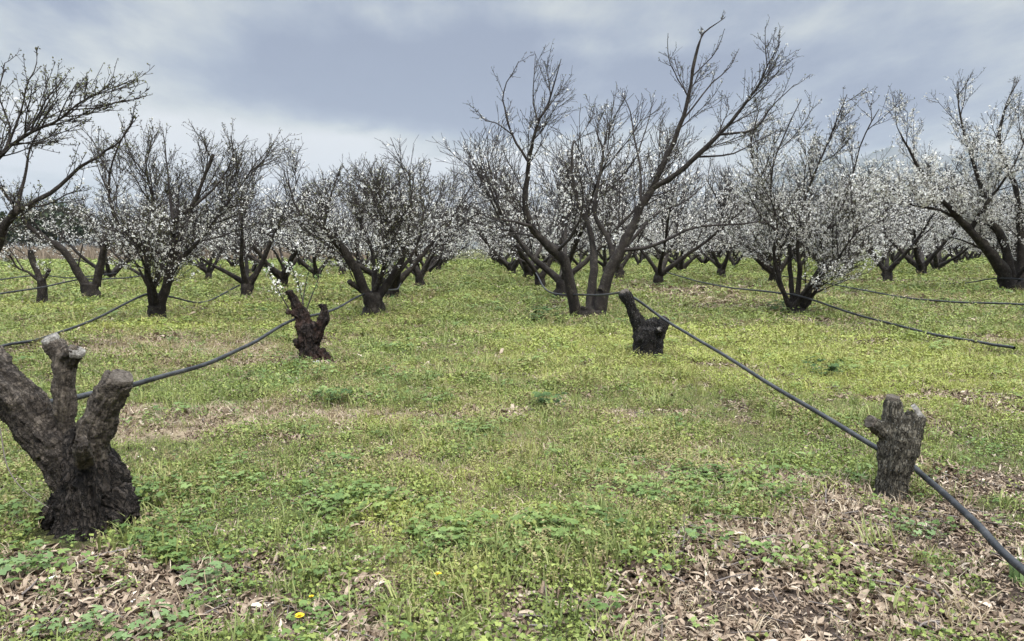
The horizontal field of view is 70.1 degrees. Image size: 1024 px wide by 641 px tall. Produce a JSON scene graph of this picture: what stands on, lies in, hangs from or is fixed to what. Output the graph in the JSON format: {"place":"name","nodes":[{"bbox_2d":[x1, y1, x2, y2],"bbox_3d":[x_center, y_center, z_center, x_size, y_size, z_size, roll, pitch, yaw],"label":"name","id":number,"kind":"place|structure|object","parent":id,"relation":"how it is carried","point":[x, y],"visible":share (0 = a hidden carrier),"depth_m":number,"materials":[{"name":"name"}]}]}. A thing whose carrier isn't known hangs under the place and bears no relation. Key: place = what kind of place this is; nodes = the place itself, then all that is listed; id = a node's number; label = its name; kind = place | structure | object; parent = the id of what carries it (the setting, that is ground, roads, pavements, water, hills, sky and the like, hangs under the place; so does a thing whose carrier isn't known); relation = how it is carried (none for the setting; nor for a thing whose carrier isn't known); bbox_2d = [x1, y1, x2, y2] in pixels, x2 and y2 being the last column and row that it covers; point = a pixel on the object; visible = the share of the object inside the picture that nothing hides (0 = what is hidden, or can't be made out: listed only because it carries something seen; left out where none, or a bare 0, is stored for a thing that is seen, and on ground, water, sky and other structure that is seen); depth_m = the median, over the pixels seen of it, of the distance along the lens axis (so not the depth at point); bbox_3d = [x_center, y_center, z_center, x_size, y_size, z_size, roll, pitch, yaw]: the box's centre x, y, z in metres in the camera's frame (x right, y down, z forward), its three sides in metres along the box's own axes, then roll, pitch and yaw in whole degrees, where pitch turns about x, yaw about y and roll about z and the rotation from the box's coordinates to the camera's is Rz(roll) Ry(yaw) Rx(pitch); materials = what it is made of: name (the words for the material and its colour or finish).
{"place":"outdoors","nodes":[
{"label":"outdoors","id":0,"kind":"place"},
{"bbox_2d":[0,272,116,279],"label":"irrigation hose","id":1,"kind":"object","parent":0,"point":[51,276],"visible":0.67,"depth_m":26.93,"materials":[{"name":"black rubber"}]},
{"bbox_2d":[5,213,480,248],"bbox_3d":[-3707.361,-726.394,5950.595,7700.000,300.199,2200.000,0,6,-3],"label":"hills","id":2,"kind":"structure","parent":0,"point":[207,244],"depth_m":5176.62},
{"bbox_2d":[0,249,1023,640],"bbox_3d":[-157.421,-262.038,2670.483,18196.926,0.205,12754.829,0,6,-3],"label":"ground","id":3,"kind":"structure","parent":0,"point":[40,533],"depth_m":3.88,"materials":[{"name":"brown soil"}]},
{"bbox_2d":[0,211,21,246],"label":"evergreen tree","id":4,"kind":"object","parent":3,"relation":"on","point":[8,236],"visible":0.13,"depth_m":90.70,"materials":[{"name":"green plant"}]},
{"bbox_2d":[0,539,53,574],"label":"mallow plant","id":5,"kind":"object","parent":3,"relation":"on","point":[6,568],"visible":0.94,"depth_m":3.31,"materials":[{"name":"green plant"}]},
{"bbox_2d":[0,228,56,303],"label":"cherry tree","id":6,"kind":"object","parent":3,"relation":"on","point":[42,293],"visible":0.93,"depth_m":19.08,"materials":[{"name":"white plant"}]},
{"bbox_2d":[5,191,101,247],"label":"evergreen tree","id":7,"kind":"object","parent":3,"relation":"on","point":[80,230],"visible":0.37,"depth_m":98.50,"materials":[{"name":"green plant"}]},
{"bbox_2d":[19,604,102,640],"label":"mallow plant","id":8,"kind":"object","parent":3,"relation":"on","point":[86,616],"visible":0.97,"depth_m":2.80,"materials":[{"name":"green plant"}]},
{"bbox_2d":[0,165,131,299],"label":"cherry tree","id":9,"kind":"object","parent":3,"relation":"on","point":[90,289],"visible":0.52,"depth_m":20.34,"materials":[{"name":"white plant"}]},
{"bbox_2d":[0,332,140,543],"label":"tree stump","id":10,"kind":"object","parent":3,"relation":"on","point":[83,468],"visible":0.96,"depth_m":3.80,"materials":[{"name":"brown wood"}]},
{"bbox_2d":[0,46,154,251],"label":"cherry tree","id":11,"kind":"object","parent":3,"relation":"on","point":[18,207],"visible":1,"depth_m":9.00,"materials":[{"name":"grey plant"}]},
{"bbox_2d":[25,186,186,277],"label":"cherry tree","id":12,"kind":"object","parent":3,"relation":"on","point":[115,269],"visible":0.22,"depth_m":31.70,"materials":[{"name":"white plant"}]},
{"bbox_2d":[60,175,197,287],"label":"cherry tree","id":13,"kind":"object","parent":3,"relation":"on","point":[122,260],"visible":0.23,"depth_m":26.01,"materials":[{"name":"white plant"}]},
{"bbox_2d":[0,272,157,294],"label":"irrigation hose","id":14,"kind":"object","parent":13,"relation":"attached to","point":[66,282],"visible":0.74,"depth_m":19.63,"materials":[{"name":"black rubber"}]},
{"bbox_2d":[100,594,189,639],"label":"mallow plant","id":15,"kind":"object","parent":3,"relation":"on","point":[132,626],"visible":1,"depth_m":2.82,"materials":[{"name":"green plant"}]},
{"bbox_2d":[117,197,206,273],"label":"cherry tree","id":16,"kind":"object","parent":3,"relation":"on","point":[166,212],"visible":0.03,"depth_m":36.32,"materials":[{"name":"white plant"}]},
{"bbox_2d":[40,117,301,318],"bbox_3d":[-6.832,-2.001,14.990,3.281,4.399,4.586,5,8,44],"label":"cherry tree","id":17,"kind":"object","parent":3,"relation":"on","point":[153,236],"visible":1,"depth_m":14.94,"materials":[{"name":"white plant"}]},
{"bbox_2d":[2,284,239,346],"bbox_3d":[-7.530,-0.348,15.275,0.211,0.474,11.904,0,6,-5],"label":"irrigation hose","id":18,"kind":"object","parent":17,"relation":"attached to","point":[73,327],"visible":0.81,"depth_m":13.03,"materials":[{"name":"black rubber"}]},
{"bbox_2d":[0,242,369,261],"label":"reeds","id":19,"kind":"object","parent":3,"relation":"on","point":[42,253],"visible":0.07,"depth_m":75.70,"materials":[{"name":"brown plant"}]},
{"bbox_2d":[178,556,233,588],"bbox_3d":[-1.370,1.141,3.263,0.225,0.106,0.275,0,6,-3],"label":"mallow plant","id":20,"kind":"object","parent":3,"relation":"on","point":[217,564],"visible":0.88,"depth_m":3.26,"materials":[{"name":"green plant"}]},
{"bbox_2d":[148,190,267,279],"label":"cherry tree","id":21,"kind":"object","parent":3,"relation":"on","point":[208,270],"visible":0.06,"depth_m":32.17,"materials":[{"name":"white plant"}]},
{"bbox_2d":[187,211,240,269],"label":"cherry tree","id":22,"kind":"object","parent":3,"relation":"on","point":[196,260],"visible":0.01,"depth_m":43.30,"materials":[{"name":"white plant"}]},
{"bbox_2d":[102,136,328,297],"bbox_3d":[-8.006,-2.712,20.389,5.207,4.720,5.170,4,7,37],"label":"cherry tree","id":23,"kind":"object","parent":3,"relation":"on","point":[245,280],"visible":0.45,"depth_m":20.78,"materials":[{"name":"white plant"}]},
{"bbox_2d":[203,214,266,268],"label":"cherry tree","id":24,"kind":"object","parent":3,"relation":"on","point":[232,263],"visible":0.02,"depth_m":49.48,"materials":[{"name":"white plant"}]},
{"bbox_2d":[188,198,286,273],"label":"cherry tree","id":25,"kind":"object","parent":3,"relation":"on","point":[253,268],"visible":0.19,"depth_m":37.60,"materials":[{"name":"white plant"}]},
{"bbox_2d":[180,154,348,286],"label":"cherry tree","id":26,"kind":"object","parent":3,"relation":"on","point":[283,275],"visible":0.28,"depth_m":26.13,"materials":[{"name":"white plant"}]},
{"bbox_2d":[247,200,330,268],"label":"cherry tree","id":27,"kind":"object","parent":3,"relation":"on","point":[278,258],"visible":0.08,"depth_m":43.21,"materials":[{"name":"white plant"}]},
{"bbox_2d":[263,258,333,361],"bbox_3d":[-2.837,-0.091,9.766,0.893,1.540,0.442,0,6,-3],"label":"tree stump","id":28,"kind":"object","parent":3,"relation":"on","point":[309,338],"visible":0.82,"depth_m":9.73,"materials":[{"name":"brown wood"}]},
{"bbox_2d":[50,283,400,402],"bbox_3d":[-2.838,0.163,8.911,0.622,0.363,25.004,0,6,-3],"label":"irrigation hose","id":29,"kind":"object","parent":28,"relation":"attached to","point":[158,377],"visible":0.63,"depth_m":6.40,"materials":[{"name":"black rubber"}]},
{"bbox_2d":[294,612,310,634],"bbox_3d":[-0.827,1.194,2.855,0.084,0.088,0.088,2,6,19],"label":"dandelion","id":30,"kind":"object","parent":3,"relation":"on","point":[299,614],"visible":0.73,"depth_m":2.86,"materials":[{"name":"yellow plant"}]},
{"bbox_2d":[259,191,364,277],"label":"cherry tree","id":31,"kind":"object","parent":3,"relation":"on","point":[314,270],"visible":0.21,"depth_m":32.50,"materials":[{"name":"white plant"}]},
{"bbox_2d":[316,386,352,402],"bbox_3d":[-1.680,0.723,6.924,0.313,0.165,0.321,3,6,25],"label":"dock plant","id":32,"kind":"object","parent":3,"relation":"on","point":[332,392],"visible":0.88,"depth_m":6.87,"materials":[{"name":"green plant"}]},
{"bbox_2d":[298,189,372,275],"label":"cherry tree","id":33,"kind":"object","parent":3,"relation":"on","point":[342,270],"visible":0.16,"depth_m":38.35,"materials":[{"name":"white plant"}]},
{"bbox_2d":[297,200,420,265],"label":"cherry tree","id":34,"kind":"object","parent":3,"relation":"on","point":[358,258],"visible":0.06,"depth_m":43.55,"materials":[{"name":"white plant"}]},
{"bbox_2d":[263,153,462,318],"bbox_3d":[-3.016,-1.737,15.593,4.185,3.655,3.418,0,6,-3],"label":"cherry tree","id":35,"kind":"object","parent":3,"relation":"on","point":[373,300],"visible":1,"depth_m":15.05,"materials":[{"name":"white plant"}]},
{"bbox_2d":[339,211,390,268],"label":"cherry tree","id":36,"kind":"object","parent":3,"relation":"on","point":[362,259],"visible":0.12,"depth_m":48.75,"materials":[{"name":"white plant"}]},
{"bbox_2d":[248,136,504,298],"bbox_3d":[-3.604,-2.664,20.386,5.445,4.703,6.568,2,6,21],"label":"cherry tree","id":37,"kind":"object","parent":3,"relation":"on","point":[401,277],"visible":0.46,"depth_m":20.55,"materials":[{"name":"white plant"}]},
{"bbox_2d":[334,154,486,287],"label":"cherry tree","id":38,"kind":"object","parent":3,"relation":"on","point":[419,275],"visible":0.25,"depth_m":26.58,"materials":[{"name":"white plant"}]},
{"bbox_2d":[360,196,461,276],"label":"cherry tree","id":39,"kind":"object","parent":3,"relation":"on","point":[415,253],"visible":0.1,"depth_m":32.42,"materials":[{"name":"white plant"}]},
{"bbox_2d":[418,202,463,269],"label":"cherry tree","id":40,"kind":"object","parent":3,"relation":"on","point":[439,265],"visible":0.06,"depth_m":44.57,"materials":[{"name":"white plant"}]},
{"bbox_2d":[410,210,476,276],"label":"cherry tree","id":41,"kind":"object","parent":3,"relation":"on","point":[434,264],"visible":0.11,"depth_m":38.30,"materials":[{"name":"white plant"}]},
{"bbox_2d":[437,227,477,260],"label":"cherry tree","id":42,"kind":"object","parent":3,"relation":"on","point":[464,247],"visible":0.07,"depth_m":66.20,"materials":[{"name":"white plant"}]},
{"bbox_2d":[464,210,510,267],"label":"cherry tree","id":43,"kind":"object","parent":3,"relation":"on","point":[501,263],"visible":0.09,"depth_m":50.38,"materials":[{"name":"white plant"}]},
{"bbox_2d":[467,221,511,262],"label":"cherry tree","id":44,"kind":"object","parent":3,"relation":"on","point":[506,254],"visible":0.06,"depth_m":55.64,"materials":[{"name":"white plant"}]},
{"bbox_2d":[452,196,557,273],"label":"cherry tree","id":45,"kind":"object","parent":3,"relation":"on","point":[513,268],"visible":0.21,"depth_m":38.20,"materials":[{"name":"white plant"}]},
{"bbox_2d":[466,197,543,265],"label":"cherry tree","id":46,"kind":"object","parent":3,"relation":"on","point":[511,262],"visible":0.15,"depth_m":43.58,"materials":[{"name":"white plant"}]},
{"bbox_2d":[0,274,1023,640],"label":"dead leaves","id":47,"kind":"object","parent":3,"relation":"on","point":[878,596],"depth_m":3.42,"materials":[{"name":"beige plant"}]},
{"bbox_2d":[0,266,1023,640],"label":"broadleaf weeds","id":48,"kind":"object","parent":3,"relation":"on","point":[442,532],"visible":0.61,"depth_m":4.06,"materials":[{"name":"green plant"}]},
{"bbox_2d":[0,255,1023,640],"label":"weeds","id":49,"kind":"object","parent":3,"relation":"on","point":[820,455],"visible":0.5,"depth_m":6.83,"materials":[{"name":"green plant"}]},
{"bbox_2d":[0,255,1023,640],"bbox_3d":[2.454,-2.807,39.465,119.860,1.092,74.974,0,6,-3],"label":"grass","id":50,"kind":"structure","parent":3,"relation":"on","point":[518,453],"depth_m":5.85,"materials":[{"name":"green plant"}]},
{"bbox_2d":[0,301,1023,640],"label":"fallen twigs","id":51,"kind":"object","parent":3,"relation":"on","point":[632,513],"visible":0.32,"depth_m":3.53,"materials":[{"name":"brown wood"}]},
{"bbox_2d":[426,133,603,286],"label":"cherry tree","id":52,"kind":"object","parent":3,"relation":"on","point":[541,274],"visible":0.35,"depth_m":26.41,"materials":[{"name":"white plant"}]},
{"bbox_2d":[67,235,1001,258],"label":"hedge brush","id":53,"kind":"object","parent":3,"relation":"on","point":[471,254],"visible":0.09,"depth_m":112.08,"materials":[{"name":"brown plant"}]},
{"bbox_2d":[526,306,559,321],"bbox_3d":[0.637,-0.113,14.878,0.718,0.356,0.720,-3,6,-30],"label":"dock plant","id":54,"kind":"object","parent":3,"relation":"on","point":[546,308],"visible":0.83,"depth_m":14.83,"materials":[{"name":"green plant"}]},
{"bbox_2d":[459,156,628,281],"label":"cherry tree","id":55,"kind":"object","parent":3,"relation":"on","point":[526,268],"visible":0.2,"depth_m":32.45,"materials":[{"name":"white plant"}]},
{"bbox_2d":[532,389,568,407],"bbox_3d":[0.368,0.758,6.941,0.338,0.180,0.345,0,6,-3],"label":"dock plant","id":56,"kind":"object","parent":3,"relation":"on","point":[537,394],"visible":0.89,"depth_m":6.88,"materials":[{"name":"green plant"}]},
{"bbox_2d":[439,83,698,299],"bbox_3d":[2.120,-3.421,21.505,6.032,6.023,7.532,-5,8,-44],"label":"cherry tree","id":57,"kind":"object","parent":3,"relation":"on","point":[568,201],"visible":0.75,"depth_m":21.33,"materials":[{"name":"white plant"}]},
{"bbox_2d":[536,202,606,270],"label":"cherry tree","id":58,"kind":"object","parent":3,"relation":"on","point":[575,261],"visible":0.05,"depth_m":45.22,"materials":[{"name":"white plant"}]},
{"bbox_2d":[531,182,655,271],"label":"cherry tree","id":59,"kind":"object","parent":3,"relation":"on","point":[603,264],"visible":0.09,"depth_m":38.81,"materials":[{"name":"white plant"}]},
{"bbox_2d":[597,224,660,263],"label":"cherry tree","id":60,"kind":"object","parent":3,"relation":"on","point":[624,257],"visible":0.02,"depth_m":56.58,"materials":[{"name":"white plant"}]},
{"bbox_2d":[583,162,678,278],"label":"cherry tree","id":61,"kind":"object","parent":3,"relation":"on","point":[620,271],"visible":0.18,"depth_m":33.50,"materials":[{"name":"white plant"}]},
{"bbox_2d":[455,11,813,317],"bbox_3d":[2.634,-3.293,15.897,7.398,6.806,3.537,0,6,4],"label":"cherry tree","id":62,"kind":"object","parent":3,"relation":"on","point":[597,305],"visible":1,"depth_m":15.70,"materials":[{"name":"brown plant"}]},
{"bbox_2d":[618,288,669,360],"bbox_3d":[1.805,0.157,9.957,0.671,1.194,0.475,2,6,16],"label":"tree stump","id":63,"kind":"object","parent":3,"relation":"on","point":[648,335],"visible":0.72,"depth_m":9.79,"materials":[{"name":"brown wood"}]},
{"bbox_2d":[535,272,1023,575],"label":"irrigation hose","id":64,"kind":"object","parent":63,"relation":"attached to","point":[999,548],"visible":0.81,"depth_m":5.06,"materials":[{"name":"black rubber"}]},
{"bbox_2d":[619,217,671,266],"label":"cherry tree","id":65,"kind":"object","parent":3,"relation":"on","point":[639,260],"visible":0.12,"depth_m":50.83,"materials":[{"name":"white plant"}]},
{"bbox_2d":[650,214,672,259],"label":"cherry tree","id":66,"kind":"object","parent":3,"relation":"on","point":[657,257],"visible":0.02,"depth_m":62.41,"materials":[{"name":"white plant"}]},
{"bbox_2d":[573,135,783,285],"bbox_3d":[5.750,-3.782,26.885,7.083,5.664,5.672,-3,6,-25],"label":"cherry tree","id":67,"kind":"object","parent":3,"relation":"on","point":[661,270],"visible":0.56,"depth_m":26.86,"materials":[{"name":"white plant"}]},
{"bbox_2d":[660,218,699,259],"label":"cherry tree","id":68,"kind":"object","parent":3,"relation":"on","point":[677,256],"visible":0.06,"depth_m":57.01,"materials":[{"name":"white plant"}]},
{"bbox_2d":[617,193,755,270],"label":"cherry tree","id":69,"kind":"object","parent":3,"relation":"on","point":[682,265],"visible":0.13,"depth_m":39.23,"materials":[{"name":"white plant"}]},
{"bbox_2d":[670,524,705,539],"bbox_3d":[0.907,1.087,3.741,0.184,0.077,0.156,4,7,33],"label":"mallow plant","id":70,"kind":"object","parent":3,"relation":"on","point":[694,530],"visible":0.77,"depth_m":3.70,"materials":[{"name":"green plant"}]},
{"bbox_2d":[656,164,755,277],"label":"cherry tree","id":71,"kind":"object","parent":3,"relation":"on","point":[721,269],"visible":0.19,"depth_m":33.06,"materials":[{"name":"white plant"}]},
{"bbox_2d":[657,216,761,264],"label":"cherry tree","id":72,"kind":"object","parent":3,"relation":"on","point":[705,260],"visible":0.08,"depth_m":50.37,"materials":[{"name":"white plant"}]},
{"bbox_2d":[704,244,747,261],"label":"cherry tree","id":73,"kind":"object","parent":3,"relation":"on","point":[735,252],"visible":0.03,"depth_m":57.07,"materials":[{"name":"white plant"}]},
{"bbox_2d":[707,193,775,267],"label":"cherry tree","id":74,"kind":"object","parent":3,"relation":"on","point":[732,260],"visible":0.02,"depth_m":45.18,"materials":[{"name":"white plant"}]},
{"bbox_2d":[715,185,812,270],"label":"cherry tree","id":75,"kind":"object","parent":3,"relation":"on","point":[769,256],"visible":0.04,"depth_m":39.23,"materials":[{"name":"white plant"}]},
{"bbox_2d":[766,300,786,310],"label":"dock plant","id":76,"kind":"object","parent":3,"relation":"on","point":[777,307],"visible":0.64,"depth_m":16.57,"materials":[{"name":"green plant"}]},
{"bbox_2d":[698,136,871,282],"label":"cherry tree","id":77,"kind":"object","parent":3,"relation":"on","point":[766,268],"visible":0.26,"depth_m":27.30,"materials":[{"name":"white plant"}]},
{"bbox_2d":[769,185,830,264],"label":"cherry tree","id":78,"kind":"object","parent":3,"relation":"on","point":[794,258],"visible":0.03,"depth_m":45.62,"materials":[{"name":"white plant"}]},
{"bbox_2d":[721,86,914,314],"bbox_3d":[6.532,-2.498,15.837,3.794,5.207,3.639,1,6,14],"label":"cherry tree","id":79,"kind":"object","parent":3,"relation":"on","point":[831,253],"visible":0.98,"depth_m":15.73,"materials":[{"name":"white plant"}]},
{"bbox_2d":[666,272,1015,348],"bbox_3d":[6.152,-0.694,18.386,0.308,0.520,17.054,0,6,-4],"label":"irrigation hose","id":80,"kind":"object","parent":79,"relation":"attached to","point":[940,335],"visible":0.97,"depth_m":13.42,"materials":[{"name":"black rubber"}]},
{"bbox_2d":[802,356,843,376],"bbox_3d":[3.604,0.552,8.474,0.476,0.231,0.408,4,7,38],"label":"dock plant","id":81,"kind":"object","parent":3,"relation":"on","point":[833,367],"visible":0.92,"depth_m":8.43,"materials":[{"name":"green plant"}]},
{"bbox_2d":[766,174,892,261],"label":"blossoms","id":82,"kind":"object","parent":3,"relation":"on","point":[786,195],"visible":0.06,"depth_m":33.51,"materials":[{"name":"white plant"}]},
{"bbox_2d":[792,178,909,263],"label":"cherry tree","id":83,"kind":"object","parent":3,"relation":"on","point":[859,229],"visible":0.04,"depth_m":39.57,"materials":[{"name":"white plant"}]},
{"bbox_2d":[846,190,935,267],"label":"cherry tree","id":84,"kind":"object","parent":3,"relation":"on","point":[882,261],"visible":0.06,"depth_m":45.44,"materials":[{"name":"white plant"}]},
{"bbox_2d":[864,394,926,501],"bbox_3d":[2.317,0.867,4.455,0.352,0.841,0.246,0,6,-3],"label":"tree stump","id":85,"kind":"object","parent":3,"relation":"on","point":[897,430],"visible":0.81,"depth_m":4.38,"materials":[{"name":"wood"}]},
{"bbox_2d":[813,164,989,281],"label":"cherry tree","id":86,"kind":"object","parent":3,"relation":"on","point":[887,271],"visible":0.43,"depth_m":28.11,"materials":[{"name":"white plant"}]},
{"bbox_2d":[781,275,1023,304],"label":"irrigation hose","id":87,"kind":"object","parent":3,"relation":"on","point":[926,299],"visible":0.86,"depth_m":17.70,"materials":[{"name":"black rubber"}]},
{"bbox_2d":[875,214,940,263],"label":"cherry tree","id":88,"kind":"object","parent":3,"relation":"on","point":[895,257],"visible":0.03,"depth_m":52.07,"materials":[{"name":"white plant"}]},
{"bbox_2d":[895,517,936,538],"bbox_3d":[2.121,1.094,3.816,0.189,0.071,0.199,0,6,-3],"label":"mallow plant","id":89,"kind":"object","parent":3,"relation":"on","point":[920,531],"visible":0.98,"depth_m":3.83,"materials":[{"name":"green plant"}]},
{"bbox_2d":[850,67,1023,291],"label":"cherry tree","id":90,"kind":"object","parent":3,"relation":"on","point":[982,213],"visible":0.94,"depth_m":21.60,"materials":[{"name":"white plant"}]},
{"bbox_2d":[893,278,1023,283],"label":"irrigation hose","id":91,"kind":"object","parent":90,"relation":"attached to","point":[985,279],"visible":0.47,"depth_m":22.88,"materials":[{"name":"black rubber"}]},
{"bbox_2d":[862,171,1012,274],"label":"cherry tree","id":92,"kind":"object","parent":3,"relation":"on","point":[919,263],"visible":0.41,"depth_m":33.69,"materials":[{"name":"white plant"}]},
{"bbox_2d":[889,198,1014,269],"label":"cherry tree","id":93,"kind":"object","parent":3,"relation":"on","point":[935,263],"visible":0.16,"depth_m":39.43,"materials":[{"name":"white plant"}]},
{"bbox_2d":[935,213,973,264],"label":"cherry tree","id":94,"kind":"object","parent":3,"relation":"on","point":[954,261],"visible":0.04,"depth_m":52.12,"materials":[{"name":"white plant"}]},
{"bbox_2d":[899,186,1013,266],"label":"cherry tree","id":95,"kind":"object","parent":3,"relation":"on","point":[944,258],"visible":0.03,"depth_m":46.15,"materials":[{"name":"white plant"}]},
{"bbox_2d":[900,144,1023,265],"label":"cherry tree","id":96,"kind":"object","parent":3,"relation":"on","point":[947,164],"visible":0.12,"depth_m":27.96,"materials":[{"name":"white plant"}]},
{"bbox_2d":[960,183,1021,254],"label":"cherry tree","id":97,"kind":"object","parent":3,"relation":"on","point":[1003,220],"visible":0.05,"depth_m":38.90,"materials":[{"name":"white plant"}]},
{"bbox_2d":[962,172,1021,256],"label":"cherry tree","id":98,"kind":"object","parent":3,"relation":"on","point":[1007,236],"visible":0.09,"depth_m":34.94,"materials":[{"name":"white plant"}]},
{"bbox_2d":[997,555,1023,583],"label":"leek plant","id":99,"kind":"object","parent":3,"relation":"on","point":[1013,571],"visible":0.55,"depth_m":3.27,"materials":[{"name":"green plant"}]},
{"bbox_2d":[0,0,1023,237],"label":"sky","id":100,"kind":"structure","parent":0,"point":[343,75],"materials":[{"name":"grey"}]},
{"bbox_2d":[584,147,1023,248],"bbox_3d":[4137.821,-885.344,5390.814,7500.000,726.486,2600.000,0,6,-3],"label":"mountain","id":101,"kind":"structure","parent":0,"point":[888,155],"depth_m":4876.08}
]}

